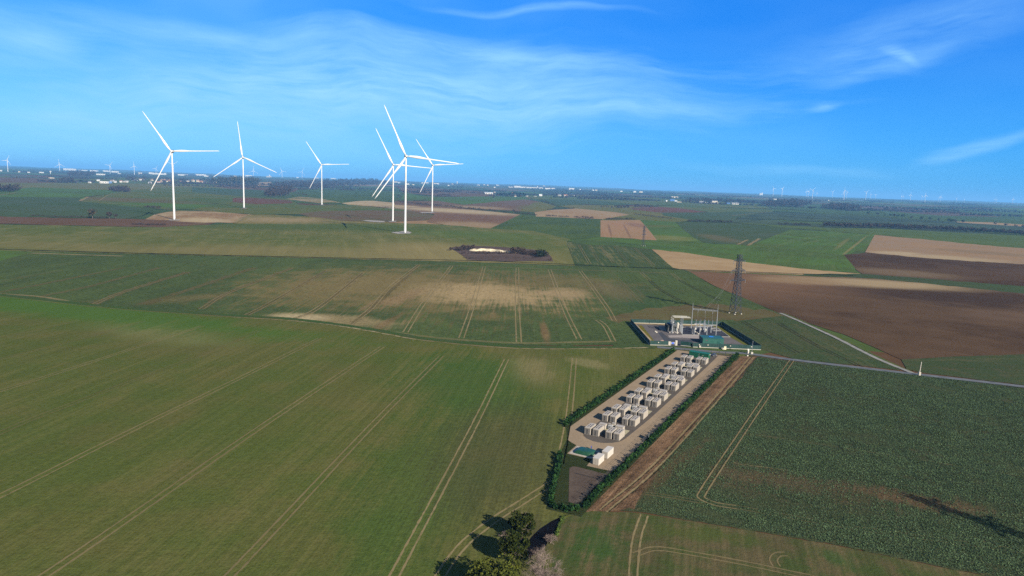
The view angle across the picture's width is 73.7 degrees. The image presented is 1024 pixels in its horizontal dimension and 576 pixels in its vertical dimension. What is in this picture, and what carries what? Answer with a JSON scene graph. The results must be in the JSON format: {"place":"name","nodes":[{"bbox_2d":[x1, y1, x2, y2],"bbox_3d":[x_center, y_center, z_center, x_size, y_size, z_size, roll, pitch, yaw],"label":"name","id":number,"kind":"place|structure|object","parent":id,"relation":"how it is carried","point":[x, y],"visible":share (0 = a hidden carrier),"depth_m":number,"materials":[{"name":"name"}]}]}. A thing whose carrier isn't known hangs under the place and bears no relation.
{"place":"outdoors","nodes":[
{"label":"outdoors","id":0,"kind":"place"},
{"bbox_2d":[0,250,29,260],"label":"field","id":1,"kind":"structure","parent":0,"point":[4,255],"depth_m":631.12,"materials":[{"name":"plant"}]},
{"bbox_2d":[0,177,56,182],"bbox_3d":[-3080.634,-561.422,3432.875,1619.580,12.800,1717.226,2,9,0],"label":"field","id":2,"kind":"structure","parent":0,"point":[15,180],"depth_m":3583.91,"materials":[{"name":"green plant"}]},
{"bbox_2d":[0,187,122,197],"bbox_3d":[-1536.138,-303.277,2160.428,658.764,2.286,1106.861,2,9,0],"label":"field","id":3,"kind":"structure","parent":0,"point":[49,192],"depth_m":2217.88,"materials":[{"name":"plant"}]},
{"bbox_2d":[0,197,154,218],"bbox_3d":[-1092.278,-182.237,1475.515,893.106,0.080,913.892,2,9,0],"label":"field","id":4,"kind":"structure","parent":0,"point":[68,207],"depth_m":1385.12,"materials":[{"name":"plant"}]},
{"bbox_2d":[0,216,215,226],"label":"field","id":5,"kind":"structure","parent":0,"point":[65,221],"depth_m":1053.43,"materials":[{"name":"soil"}]},
{"bbox_2d":[1,183,227,189],"bbox_3d":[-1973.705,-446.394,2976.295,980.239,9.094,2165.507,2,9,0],"label":"field","id":6,"kind":"structure","parent":0,"point":[97,186],"depth_m":3144.76,"materials":[{"name":"green plant"}]},
{"bbox_2d":[0,176,240,185],"bbox_3d":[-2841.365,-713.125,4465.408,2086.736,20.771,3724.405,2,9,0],"label":"field","id":7,"kind":"structure","parent":0,"point":[134,182],"depth_m":4333.58,"materials":[{"name":"green plant"}]},
{"bbox_2d":[125,175,212,183],"bbox_3d":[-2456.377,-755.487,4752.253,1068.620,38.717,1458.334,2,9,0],"label":"wood","id":8,"kind":"object","parent":7,"relation":"on","point":[128,177],"visible":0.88,"depth_m":4747.04,"materials":[{"name":"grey plant"}]},
{"bbox_2d":[211,176,260,184],"bbox_3d":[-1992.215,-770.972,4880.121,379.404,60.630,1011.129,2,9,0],"label":"wood","id":9,"kind":"object","parent":7,"relation":"on","point":[237,180],"visible":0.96,"depth_m":4771.13,"materials":[{"name":"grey plant"}]},
{"bbox_2d":[99,203,210,208],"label":"field","id":10,"kind":"structure","parent":0,"point":[177,206],"depth_m":1641.67,"materials":[{"name":"green plant"}]},
{"bbox_2d":[80,187,296,209],"bbox_3d":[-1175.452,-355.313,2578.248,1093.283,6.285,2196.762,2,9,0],"label":"field","id":11,"kind":"structure","parent":0,"point":[185,195],"depth_m":2155.37,"materials":[{"name":"green plant"}]},
{"bbox_2d":[146,211,246,222],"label":"field","id":12,"kind":"structure","parent":0,"point":[201,216],"depth_m":1267.79,"materials":[{"name":"soil"}]},
{"bbox_2d":[142,111,200,219],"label":"wind turbine","id":13,"kind":"object","parent":12,"relation":"on","point":[167,159],"visible":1,"depth_m":1150.39,"materials":[{"name":"grey metal"}]},
{"bbox_2d":[192,187,289,198],"bbox_3d":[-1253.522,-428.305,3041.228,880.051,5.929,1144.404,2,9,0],"label":"field","id":14,"kind":"structure","parent":0,"point":[239,192],"depth_m":2975.30,"materials":[{"name":"green plant"}]},
{"bbox_2d":[192,203,316,213],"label":"field","id":15,"kind":"structure","parent":0,"point":[267,208],"depth_m":1648.37,"materials":[{"name":"green plant"}]},
{"bbox_2d":[214,121,276,207],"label":"wind turbine","id":16,"kind":"object","parent":15,"relation":"on","point":[243,167],"visible":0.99,"depth_m":1652.65,"materials":[{"name":"grey metal"}]},
{"bbox_2d":[233,198,291,203],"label":"field","id":17,"kind":"structure","parent":0,"point":[258,201],"depth_m":2160.71,"materials":[{"name":"soil"}]},
{"bbox_2d":[0,223,574,265],"bbox_3d":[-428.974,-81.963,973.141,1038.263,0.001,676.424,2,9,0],"label":"field","id":18,"kind":"structure","parent":0,"point":[364,241],"depth_m":858.36,"materials":[{"name":"green plant"}]},
{"bbox_2d":[392,231,410,233],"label":"gravel pad","id":19,"kind":"object","parent":18,"relation":"on","point":[402,232],"visible":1,"depth_m":1058.26,"materials":[{"name":"grey gravel"}]},
{"bbox_2d":[375,105,458,232],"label":"wind turbine","id":20,"kind":"object","parent":19,"relation":"on","point":[404,159],"visible":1,"depth_m":1040.76,"materials":[{"name":"grey metal"}]},
{"bbox_2d":[233,214,388,223],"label":"field","id":21,"kind":"structure","parent":0,"point":[266,219],"depth_m":1276.03,"materials":[{"name":"soil"}]},
{"bbox_2d":[288,197,340,202],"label":"field","id":22,"kind":"structure","parent":0,"point":[314,200],"depth_m":2431.81,"materials":[{"name":"soil"}]},
{"bbox_2d":[289,186,402,202],"bbox_3d":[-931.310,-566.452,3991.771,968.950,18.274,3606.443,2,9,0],"label":"field","id":23,"kind":"structure","parent":0,"point":[344,196],"depth_m":3323.43,"materials":[{"name":"green plant"}]},
{"bbox_2d":[269,178,389,187],"bbox_3d":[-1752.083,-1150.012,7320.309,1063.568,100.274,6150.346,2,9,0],"label":"wood","id":24,"kind":"object","parent":23,"relation":"on","point":[305,183],"visible":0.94,"depth_m":5725.83,"materials":[{"name":"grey plant"}]},
{"bbox_2d":[299,205,408,210],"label":"field","id":25,"kind":"structure","parent":0,"point":[335,207],"depth_m":1880.86,"materials":[{"name":"green plant"}]},
{"bbox_2d":[301,210,432,221],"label":"field","id":26,"kind":"structure","parent":0,"point":[376,215],"depth_m":1528.21,"materials":[{"name":"soil"}]},
{"bbox_2d":[373,130,426,220],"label":"wind turbine","id":27,"kind":"object","parent":26,"relation":"on","point":[393,164],"visible":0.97,"depth_m":1334.52,"materials":[{"name":"grey metal"}]},
{"bbox_2d":[0,295,745,575],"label":"field","id":28,"kind":"structure","parent":0,"point":[360,511],"depth_m":208.44,"materials":[{"name":"green plant"}]},
{"bbox_2d":[0,326,202,391],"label":"wheel track","id":29,"kind":"structure","parent":28,"relation":"on","point":[92,362],"depth_m":285.15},
{"bbox_2d":[0,338,321,497],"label":"wheel track","id":30,"kind":"structure","parent":28,"relation":"on","point":[140,427],"depth_m":213.76,"materials":[{"name":"green plant"}]},
{"bbox_2d":[38,346,383,575],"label":"wheel track","id":31,"kind":"structure","parent":28,"relation":"on","point":[79,555],"depth_m":176.42,"materials":[{"name":"green plant"}]},
{"bbox_2d":[223,356,443,575],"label":"wheel track","id":32,"kind":"structure","parent":28,"relation":"on","point":[262,546],"depth_m":178.11,"materials":[{"name":"green plant"}]},
{"bbox_2d":[388,359,508,575],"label":"wheel track","id":33,"kind":"structure","parent":28,"relation":"on","point":[405,545],"depth_m":180.88,"materials":[{"name":"green plant"}]},
{"bbox_2d":[434,480,550,575],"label":"wheel track","id":34,"kind":"structure","parent":28,"relation":"on","point":[457,557],"depth_m":159.65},
{"bbox_2d":[464,553,521,575],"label":"tree","id":35,"kind":"object","parent":28,"relation":"on","point":[483,567],"visible":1,"depth_m":132.25,"materials":[{"name":"green plant"}]},
{"bbox_2d":[497,528,530,564],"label":"tree","id":36,"kind":"object","parent":28,"relation":"on","point":[514,542],"visible":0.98,"depth_m":144.40,"materials":[{"name":"green plant"}]},
{"bbox_2d":[507,509,536,537],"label":"tree","id":37,"kind":"object","parent":28,"relation":"on","point":[523,523],"visible":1,"depth_m":154.58,"materials":[{"name":"green plant"}]},
{"bbox_2d":[527,546,564,575],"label":"bare tree","id":38,"kind":"object","parent":28,"relation":"on","point":[538,559],"visible":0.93,"depth_m":140.71,"materials":[{"name":"grey plant"}]},
{"bbox_2d":[524,514,568,556],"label":"pond","id":39,"kind":"structure","parent":28,"relation":"on","point":[538,539],"depth_m":157.45,"materials":[{"name":"black liquid"}]},
{"bbox_2d":[556,358,576,463],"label":"wheel track","id":40,"kind":"structure","parent":28,"relation":"on","point":[567,406],"depth_m":253.94,"materials":[{"name":"green plant"}]},
{"bbox_2d":[546,350,738,516],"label":"grass verge","id":41,"kind":"object","parent":28,"relation":"on","point":[561,493],"depth_m":197.42,"materials":[{"name":"plant"}]},
{"bbox_2d":[547,449,579,511],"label":"hedge","id":42,"kind":"object","parent":41,"relation":"on","point":[551,502],"visible":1,"depth_m":177.78,"materials":[{"name":"green plant"}]},
{"bbox_2d":[568,466,605,502],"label":"retention basin","id":43,"kind":"object","parent":41,"relation":"on","point":[580,486],"visible":0.96,"depth_m":187.63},
{"bbox_2d":[563,347,674,425],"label":"hedge","id":44,"kind":"object","parent":41,"relation":"on","point":[591,405],"visible":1,"depth_m":271.21,"materials":[{"name":"green plant"}]},
{"bbox_2d":[582,352,738,508],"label":"hedge","id":45,"kind":"object","parent":41,"relation":"on","point":[598,490],"visible":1,"depth_m":219.39,"materials":[{"name":"green plant"}]},
{"bbox_2d":[614,353,732,469],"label":"wire fence","id":46,"kind":"object","parent":41,"relation":"on","point":[670,414],"visible":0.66,"depth_m":245.66,"materials":[{"name":"green metal"}]},
{"bbox_2d":[343,201,417,208],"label":"field","id":47,"kind":"structure","parent":0,"point":[376,204],"depth_m":2237.43,"materials":[{"name":"soil"}]},
{"bbox_2d":[0,251,781,345],"bbox_3d":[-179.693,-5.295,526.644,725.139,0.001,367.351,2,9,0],"label":"field","id":48,"kind":"structure","parent":0,"point":[443,312],"depth_m":498.11,"materials":[{"name":"green plant"}]},
{"bbox_2d":[297,320,613,343],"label":"wheel track","id":49,"kind":"structure","parent":48,"relation":"on","point":[501,342],"depth_m":352.60,"materials":[{"name":"brown soil"}]},
{"bbox_2d":[13,249,853,275],"bbox_3d":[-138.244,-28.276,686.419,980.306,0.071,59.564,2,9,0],"label":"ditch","id":50,"kind":"object","parent":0,"point":[419,259],"visible":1,"depth_m":700.04,"materials":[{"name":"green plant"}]},
{"bbox_2d":[238,317,647,348],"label":"farm track","id":51,"kind":"structure","parent":0,"point":[451,343],"depth_m":345.46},
{"bbox_2d":[394,184,493,196],"bbox_3d":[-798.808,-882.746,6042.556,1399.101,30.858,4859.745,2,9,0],"label":"field","id":52,"kind":"structure","parent":0,"point":[463,193],"depth_m":4561.22,"materials":[{"name":"green plant"}]},
{"bbox_2d":[395,183,494,190],"bbox_3d":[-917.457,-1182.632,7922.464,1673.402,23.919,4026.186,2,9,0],"label":"field","id":53,"kind":"structure","parent":0,"point":[459,188],"depth_m":7237.82,"materials":[{"name":"green plant"}]},
{"bbox_2d":[396,206,519,227],"bbox_3d":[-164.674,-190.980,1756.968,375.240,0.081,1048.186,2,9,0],"label":"field","id":54,"kind":"structure","parent":0,"point":[465,217],"depth_m":1657.04,"materials":[{"name":"soil"}]},
{"bbox_2d":[401,193,528,204],"bbox_3d":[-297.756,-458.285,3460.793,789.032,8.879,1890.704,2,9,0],"label":"field","id":55,"kind":"structure","parent":0,"point":[469,200],"depth_m":3286.59,"materials":[{"name":"green plant"}]},
{"bbox_2d":[395,199,537,211],"bbox_3d":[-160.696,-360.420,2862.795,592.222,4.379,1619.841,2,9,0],"label":"field","id":56,"kind":"structure","parent":0,"point":[516,205],"depth_m":2543.42,"materials":[{"name":"soil"}]},
{"bbox_2d":[453,246,552,260],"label":"pit floor","id":57,"kind":"structure","parent":0,"point":[501,256],"depth_m":772.24,"materials":[{"name":"soil"}]},
{"bbox_2d":[0,166,1023,575],"bbox_3d":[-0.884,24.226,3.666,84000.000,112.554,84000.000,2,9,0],"label":"ground","id":58,"kind":"structure","parent":0,"point":[714,196],"depth_m":5898.88,"materials":[{"name":"green plant"}]},
{"bbox_2d":[263,185,293,196],"bbox_3d":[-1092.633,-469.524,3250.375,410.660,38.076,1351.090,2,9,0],"label":"wood","id":59,"kind":"object","parent":58,"relation":"on","point":[274,190],"visible":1,"depth_m":2899.91,"materials":[{"name":"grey plant"}]},
{"bbox_2d":[0,293,654,348],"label":"grass verge","id":60,"kind":"object","parent":58,"relation":"on","point":[407,335],"depth_m":374.57,"materials":[{"name":"plant"}]},
{"bbox_2d":[13,169,1023,215],"bbox_3d":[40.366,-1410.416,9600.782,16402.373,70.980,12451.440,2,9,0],"label":"woodland","id":61,"kind":"object","parent":58,"relation":"on","point":[608,196],"visible":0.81,"depth_m":5056.25,"materials":[{"name":"green plant"}]},
{"bbox_2d":[637,324,750,346],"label":"substation yard","id":62,"kind":"structure","parent":58,"relation":"on","point":[650,329],"depth_m":381.73,"materials":[{"name":"grey gravel"}]},
{"bbox_2d":[682,327,728,336],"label":"gravel bed","id":63,"kind":"object","parent":62,"relation":"on","point":[686,330],"visible":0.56,"depth_m":392.93,"materials":[{"name":"grey gravel"}]},
{"bbox_2d":[783,313,911,371],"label":"verge","id":64,"kind":"structure","parent":58,"relation":"on","point":[849,342],"depth_m":377.06,"materials":[{"name":"plant"}]},
{"bbox_2d":[822,222,1023,234],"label":"hedgerow","id":65,"kind":"object","parent":58,"relation":"on","point":[911,226],"visible":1,"depth_m":1831.66,"materials":[{"name":"green plant"}]},
{"bbox_2d":[0,0,1023,202],"label":"sky","id":66,"kind":"structure","parent":0,"point":[888,99],"materials":[{"name":"blue"}]},
{"bbox_2d":[521,202,555,211],"bbox_3d":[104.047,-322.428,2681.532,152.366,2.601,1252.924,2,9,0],"label":"field","id":67,"kind":"structure","parent":0,"point":[537,206],"depth_m":2527.24,"materials":[{"name":"plant"}]},
{"bbox_2d":[490,214,600,238],"bbox_3d":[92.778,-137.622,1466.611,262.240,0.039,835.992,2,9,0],"label":"field","id":68,"kind":"structure","parent":0,"point":[573,228],"depth_m":1378.87,"materials":[{"name":"green plant"}]},
{"bbox_2d":[523,198,634,205],"bbox_3d":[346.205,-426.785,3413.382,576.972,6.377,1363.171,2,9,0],"label":"field","id":69,"kind":"structure","parent":0,"point":[560,202],"depth_m":3488.50,"materials":[{"name":"green plant"}]},
{"bbox_2d":[534,209,627,218],"bbox_3d":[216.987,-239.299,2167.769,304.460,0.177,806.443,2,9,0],"label":"field","id":70,"kind":"structure","parent":0,"point":[572,213],"depth_m":2065.86,"materials":[{"name":"soil"}]},
{"bbox_2d":[560,205,638,209],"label":"field","id":71,"kind":"structure","parent":0,"point":[585,206],"depth_m":2888.32,"materials":[{"name":"soil"}]},
{"bbox_2d":[567,242,672,267],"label":"field","id":72,"kind":"structure","parent":0,"point":[624,256],"depth_m":810.83,"materials":[{"name":"plant"}]},
{"bbox_2d":[576,207,663,215],"bbox_3d":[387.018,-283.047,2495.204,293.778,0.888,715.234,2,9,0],"label":"field","id":73,"kind":"structure","parent":0,"point":[626,211],"depth_m":2470.45,"materials":[{"name":"soil"}]},
{"bbox_2d":[601,220,655,239],"bbox_3d":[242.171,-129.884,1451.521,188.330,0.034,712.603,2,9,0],"label":"field","id":74,"kind":"structure","parent":0,"point":[633,229],"depth_m":1343.29,"materials":[{"name":"soil"}]},
{"bbox_2d":[602,215,688,221],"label":"field","id":75,"kind":"structure","parent":0,"point":[651,218],"depth_m":1924.30,"materials":[{"name":"plant"}]},
{"bbox_2d":[567,350,728,470],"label":"gravel yard","id":76,"kind":"structure","parent":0,"point":[624,447],"depth_m":244.88,"materials":[{"name":"beige gravel"}]},
{"bbox_2d":[583,354,716,442],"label":"dark gravel strip","id":77,"kind":"object","parent":76,"relation":"on","point":[601,438],"visible":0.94,"depth_m":252.37,"materials":[{"name":"grey gravel"}]},
{"bbox_2d":[528,195,769,208],"bbox_3d":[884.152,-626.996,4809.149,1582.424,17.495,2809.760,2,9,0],"label":"field","id":78,"kind":"structure","parent":0,"point":[678,202],"depth_m":4073.03,"materials":[{"name":"plant"}]},
{"bbox_2d":[682,197,754,203],"bbox_3d":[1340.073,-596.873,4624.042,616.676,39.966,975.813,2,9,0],"label":"wood","id":79,"kind":"object","parent":78,"relation":"on","point":[720,199],"visible":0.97,"depth_m":4596.47,"materials":[{"name":"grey plant"}]},
{"bbox_2d":[631,207,703,212],"bbox_3d":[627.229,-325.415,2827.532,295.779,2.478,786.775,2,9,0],"label":"field","id":80,"kind":"structure","parent":0,"point":[665,210],"depth_m":2762.75,"materials":[{"name":"green plant"}]},
{"bbox_2d":[586,356,756,511],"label":"field","id":81,"kind":"structure","parent":0,"point":[658,447],"depth_m":214.48,"materials":[{"name":"soil"}]},
{"bbox_2d":[599,357,755,511],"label":"wheel track","id":82,"kind":"structure","parent":81,"relation":"on","point":[648,476],"depth_m":216.00,"materials":[{"name":"brown soil"}]},
{"bbox_2d":[640,220,702,242],"bbox_3d":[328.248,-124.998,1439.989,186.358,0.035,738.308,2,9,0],"label":"field","id":83,"kind":"structure","parent":0,"point":[667,231],"depth_m":1332.45,"materials":[{"name":"plant"}]},
{"bbox_2d":[613,319,770,355],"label":"field","id":84,"kind":"structure","parent":0,"point":[625,333],"depth_m":366.84,"materials":[{"name":"plant"}]},
{"bbox_2d":[631,319,721,324],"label":"perimeter fence","id":85,"kind":"object","parent":84,"relation":"on","point":[663,321],"visible":0.83,"depth_m":413.60,"materials":[{"name":"metal"}]},
{"bbox_2d":[693,343,760,349],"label":"perimeter fence","id":86,"kind":"object","parent":84,"relation":"on","point":[728,346],"visible":0.99,"depth_m":353.89,"materials":[{"name":"green metal"}]},
{"bbox_2d":[721,322,759,344],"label":"hedge","id":87,"kind":"object","parent":84,"relation":"on","point":[739,334],"visible":0.95,"depth_m":384.75,"materials":[{"name":"green plant"}]},
{"bbox_2d":[606,303,790,322],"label":"field","id":88,"kind":"structure","parent":0,"point":[666,313],"depth_m":451.93,"materials":[{"name":"green plant"}]},
{"bbox_2d":[728,254,745,314],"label":"lattice pylon","id":89,"kind":"object","parent":88,"relation":"on","point":[739,272],"visible":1,"depth_m":453.79,"materials":[{"name":"metal"}]},
{"bbox_2d":[643,205,772,212],"bbox_3d":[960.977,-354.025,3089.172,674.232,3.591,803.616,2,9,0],"label":"field","id":90,"kind":"structure","parent":0,"point":[711,209],"depth_m":3159.63,"materials":[{"name":"green plant"}]},
{"bbox_2d":[699,335,723,343],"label":"control building","id":91,"kind":"structure","parent":0,"point":[713,339],"depth_m":362.95,"materials":[{"name":"teal metal"}]},
{"bbox_2d":[662,212,761,222],"bbox_3d":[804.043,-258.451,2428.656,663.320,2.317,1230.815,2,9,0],"label":"field","id":92,"kind":"structure","parent":0,"point":[719,216],"depth_m":2300.09,"materials":[{"name":"green plant"}]},
{"bbox_2d":[569,237,856,272],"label":"field","id":93,"kind":"structure","parent":0,"point":[802,259],"depth_m":931.98,"materials":[{"name":"plant"}]},
{"bbox_2d":[676,222,796,244],"bbox_3d":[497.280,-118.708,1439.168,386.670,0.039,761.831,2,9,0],"label":"field","id":94,"kind":"structure","parent":0,"point":[718,233],"depth_m":1408.83,"materials":[{"name":"green plant"}]},
{"bbox_2d":[652,249,858,274],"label":"field","id":95,"kind":"structure","parent":0,"point":[683,261],"depth_m":755.87,"materials":[{"name":"soil"}]},
{"bbox_2d":[551,511,982,575],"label":"field","id":96,"kind":"structure","parent":0,"point":[593,543],"depth_m":153.06,"materials":[{"name":"green plant"}]},
{"bbox_2d":[628,514,648,575],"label":"wheel track","id":97,"kind":"structure","parent":96,"relation":"on","point":[631,544],"depth_m":154.97,"materials":[{"name":"brown soil"}]},
{"bbox_2d":[632,546,813,575],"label":"wheel track","id":98,"kind":"structure","parent":96,"relation":"on","point":[719,560],"depth_m":150.68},
{"bbox_2d":[750,229,873,254],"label":"field","id":99,"kind":"structure","parent":0,"point":[843,243],"depth_m":1205.84,"materials":[{"name":"green plant"}]},
{"bbox_2d":[727,316,899,369],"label":"field","id":100,"kind":"structure","parent":0,"point":[771,327],"depth_m":374.21,"materials":[{"name":"green plant"}]},
{"bbox_2d":[618,356,1023,575],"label":"field","id":101,"kind":"structure","parent":0,"point":[781,481],"depth_m":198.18,"materials":[{"name":"green plant"}]},
{"bbox_2d":[697,360,793,508],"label":"wheel track","id":102,"kind":"structure","parent":101,"relation":"on","point":[737,443],"depth_m":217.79,"materials":[{"name":"brown soil"}]},
{"bbox_2d":[657,346,1023,387],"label":"road","id":103,"kind":"structure","parent":0,"point":[998,383],"depth_m":325.62,"materials":[{"name":"grey asphalt"}]},
{"bbox_2d":[780,313,913,372],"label":"road","id":104,"kind":"structure","parent":0,"point":[847,343],"depth_m":371.97,"materials":[{"name":"grey asphalt"}]},
{"bbox_2d":[689,271,1023,358],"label":"field","id":105,"kind":"structure","parent":0,"point":[905,320],"depth_m":494.98,"materials":[{"name":"soil"}]},
{"bbox_2d":[731,212,1023,231],"bbox_3d":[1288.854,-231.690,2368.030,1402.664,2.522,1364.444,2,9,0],"label":"field","id":106,"kind":"structure","parent":0,"point":[811,217],"depth_m":2384.53,"materials":[{"name":"green plant"}]},
{"bbox_2d":[742,223,1023,247],"bbox_3d":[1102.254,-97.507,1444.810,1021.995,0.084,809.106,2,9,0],"label":"field","id":107,"kind":"structure","parent":0,"point":[1015,241],"depth_m":1570.11,"materials":[{"name":"green plant"}]},
{"bbox_2d":[770,204,1023,224],"bbox_3d":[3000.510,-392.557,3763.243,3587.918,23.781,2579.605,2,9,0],"label":"field","id":108,"kind":"structure","parent":0,"point":[998,219],"depth_m":3257.57,"materials":[{"name":"green plant"}]},
{"bbox_2d":[761,198,811,206],"bbox_3d":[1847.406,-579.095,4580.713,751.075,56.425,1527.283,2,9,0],"label":"wood","id":109,"kind":"object","parent":108,"relation":"on","point":[783,202],"visible":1,"depth_m":4256.49,"materials":[{"name":"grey plant"}]},
{"bbox_2d":[821,202,861,210],"bbox_3d":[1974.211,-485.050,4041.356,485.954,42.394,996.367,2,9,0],"label":"wood","id":110,"kind":"object","parent":108,"relation":"on","point":[838,206],"visible":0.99,"depth_m":3835.07,"materials":[{"name":"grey plant"}]},
{"bbox_2d":[803,274,1023,293],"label":"field","id":111,"kind":"structure","parent":0,"point":[1005,288],"depth_m":674.56,"materials":[{"name":"soil"}]},
{"bbox_2d":[849,205,997,216],"bbox_3d":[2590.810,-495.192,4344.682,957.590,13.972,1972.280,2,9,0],"label":"field","id":112,"kind":"structure","parent":0,"point":[937,213],"depth_m":3779.41,"materials":[{"name":"green plant"}]},
{"bbox_2d":[844,253,1023,285],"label":"field","id":113,"kind":"structure","parent":0,"point":[943,269],"depth_m":805.04,"materials":[{"name":"soil"}]},
{"bbox_2d":[865,235,1023,263],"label":"field","id":114,"kind":"structure","parent":0,"point":[906,247],"depth_m":1107.76,"materials":[{"name":"soil"}]},
{"bbox_2d":[901,354,1023,384],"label":"field","id":115,"kind":"structure","parent":0,"point":[1003,368],"depth_m":333.59,"materials":[{"name":"green plant"}]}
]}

